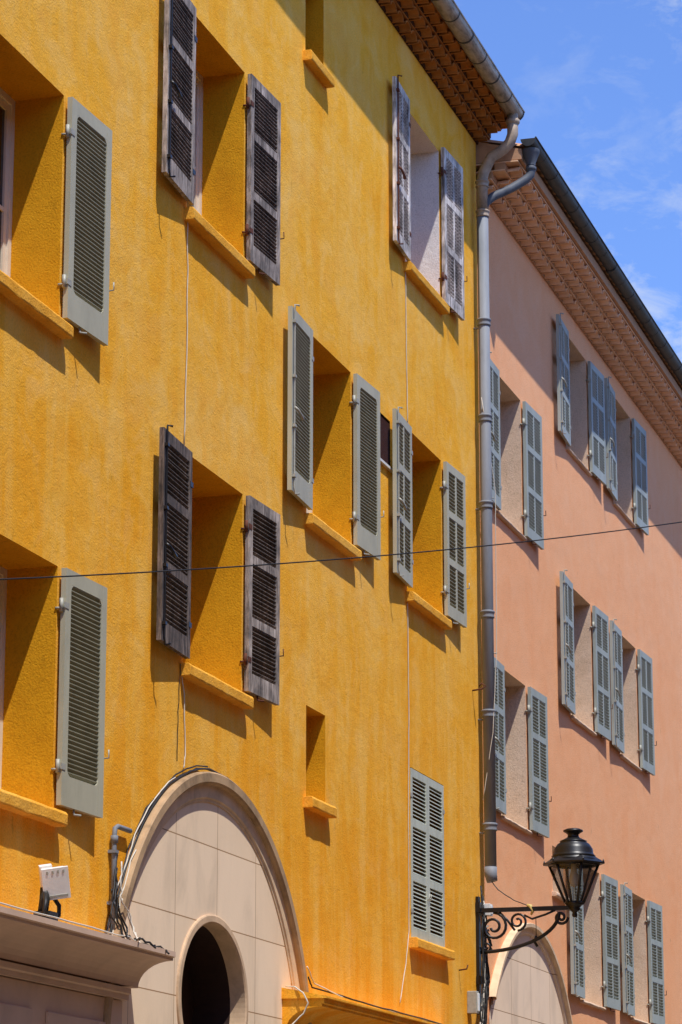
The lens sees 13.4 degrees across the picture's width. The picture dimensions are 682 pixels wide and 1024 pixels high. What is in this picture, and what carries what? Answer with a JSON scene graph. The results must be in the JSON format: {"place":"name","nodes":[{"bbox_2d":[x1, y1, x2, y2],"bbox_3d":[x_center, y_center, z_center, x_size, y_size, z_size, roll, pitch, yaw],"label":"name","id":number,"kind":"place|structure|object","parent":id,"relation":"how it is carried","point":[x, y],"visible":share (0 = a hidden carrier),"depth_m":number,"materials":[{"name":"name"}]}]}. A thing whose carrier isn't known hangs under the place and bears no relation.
{"place":"outdoors","nodes":[
{"label":"outdoors","id":0,"kind":"place"},
{"bbox_2d":[454,0,681,362],"label":"sky","id":1,"kind":"structure","parent":0,"point":[598,83],"materials":[{"name":"blue"}]},
{"bbox_2d":[476,136,681,1023],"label":"pink house","id":2,"kind":"structure","parent":0,"point":[586,392],"depth_m":35.41,"materials":[{"name":"paint"}]},
{"bbox_2d":[490,352,545,549],"bbox_3d":[1.766,-0.611,32.444,0.508,1.654,2.714,-4,-14,16],"label":"window","id":3,"kind":"structure","parent":2,"relation":"in","point":[533,515],"depth_m":33.03,"materials":[{"name":"beige paint"}]},
{"bbox_2d":[494,653,551,837],"bbox_3d":[1.779,2.610,31.681,0.512,1.673,2.704,-4,-14,16],"label":"window","id":4,"kind":"structure","parent":2,"relation":"in","point":[539,801],"depth_m":32.25,"materials":[{"name":"beige paint"}]},
{"bbox_2d":[556,313,607,484],"bbox_3d":[2.832,-1.336,36.258,0.522,1.534,2.783,-4,-14,16],"label":"window","id":5,"kind":"structure","parent":2,"relation":"in","point":[596,399],"depth_m":36.69,"materials":[{"name":"beige paint"}]},
{"bbox_2d":[559,570,612,740],"bbox_3d":[2.819,1.815,35.439,0.518,1.664,2.784,-4,-14,16],"label":"window","id":6,"kind":"structure","parent":2,"relation":"in","point":[600,624],"depth_m":35.85,"materials":[{"name":"beige paint"}]},
{"bbox_2d":[569,869,622,1011],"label":"window","id":7,"kind":"structure","parent":2,"relation":"in","point":[609,893],"depth_m":35.41,"materials":[{"name":"beige paint"}]},
{"bbox_2d":[604,376,649,534],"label":"window","id":8,"kind":"structure","parent":2,"relation":"in","point":[639,446],"depth_m":39.40,"materials":[{"name":"beige paint"}]},
{"bbox_2d":[609,619,656,775],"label":"window","id":9,"kind":"structure","parent":2,"relation":"in","point":[644,667],"depth_m":38.56,"materials":[{"name":"beige paint"}]},
{"bbox_2d":[620,883,666,1023],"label":"window","id":10,"kind":"structure","parent":2,"relation":"in","point":[654,921],"depth_m":38.03,"materials":[{"name":"beige paint"}]},
{"label":"ground","id":11,"kind":"structure","parent":0,"visible":0},
{"bbox_2d":[0,0,525,1023],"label":"yellow house","id":12,"kind":"structure","parent":11,"relation":"on","point":[244,282],"depth_m":23.25,"materials":[{"name":"paint"}]},
{"bbox_2d":[33,863,70,920],"bbox_3d":[-1.812,2.375,18.143,0.219,0.382,0.276,-4,-14,16],"label":"floodlight","id":13,"kind":"object","parent":12,"relation":"on","point":[54,884],"visible":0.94,"depth_m":18.14,"materials":[{"name":"white plastic"}]},
{"bbox_2d":[0,566,109,826],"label":"window","id":14,"kind":"structure","parent":12,"relation":"in","point":[79,769],"depth_m":19.29,"materials":[{"name":"beige paint"}]},
{"bbox_2d":[0,88,113,345],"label":"window","id":15,"kind":"structure","parent":12,"relation":"in","point":[85,278],"depth_m":19.96,"materials":[{"name":"beige paint"}]},
{"bbox_2d":[156,425,283,709],"bbox_3d":[-1.195,0.550,22.378,0.723,1.745,2.835,-4,-14,15],"label":"window","id":16,"kind":"structure","parent":12,"relation":"in","point":[261,661],"depth_m":21.82,"materials":[{"name":"brown paint"}]},
{"bbox_2d":[162,0,283,285],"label":"window","id":17,"kind":"structure","parent":12,"relation":"in","point":[182,123],"depth_m":23.53,"materials":[{"name":"beige paint"}]},
{"bbox_2d":[303,49,334,87],"bbox_3d":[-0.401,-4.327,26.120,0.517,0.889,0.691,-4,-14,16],"label":"window sill","id":18,"kind":"structure","parent":12,"relation":"in","point":[311,60],"depth_m":25.89,"materials":[{"name":"beige paint"}]},
{"bbox_2d":[303,796,336,818],"bbox_3d":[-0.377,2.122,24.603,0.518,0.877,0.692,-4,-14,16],"label":"window sill","id":19,"kind":"structure","parent":12,"relation":"in","point":[311,803],"depth_m":24.33,"materials":[{"name":"beige paint"}]},
{"bbox_2d":[287,304,383,560],"bbox_3d":[-0.240,-0.572,25.629,0.580,1.764,2.766,-4,-14,16],"label":"window","id":20,"kind":"structure","parent":12,"relation":"in","point":[367,517],"depth_m":25.23,"materials":[{"name":"beige paint"}]},
{"bbox_2d":[0,521,681,579],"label":"overhead cable","id":21,"kind":"object","parent":12,"relation":"attached to","point":[321,560],"visible":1,"depth_m":17.39,"materials":[{"name":"black rubber"}]},
{"bbox_2d":[392,75,466,320],"bbox_3d":[0.699,-3.065,29.478,0.577,1.834,2.696,-4,-14,16],"label":"window","id":22,"kind":"structure","parent":12,"relation":"in","point":[452,274],"depth_m":29.57,"materials":[{"name":"beige paint"}]},
{"bbox_2d":[392,407,469,629],"bbox_3d":[0.686,0.175,28.627,0.580,1.755,2.716,-4,-14,16],"label":"window","id":23,"kind":"structure","parent":12,"relation":"in","point":[455,592],"depth_m":28.50,"materials":[{"name":"beige paint"}]},
{"bbox_2d":[409,768,454,959],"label":"window","id":24,"kind":"structure","parent":12,"relation":"in","point":[423,940],"depth_m":27.80,"materials":[{"name":"grey wood"}]},
{"bbox_2d":[475,828,604,1001],"bbox_3d":[2.018,4.119,29.311,1.336,1.845,0.554,-4,-14,16],"label":"street lamp","id":25,"kind":"object","parent":12,"relation":"attached to","point":[573,851],"visible":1,"depth_m":29.31,"materials":[{"name":"black metal"}]}
]}

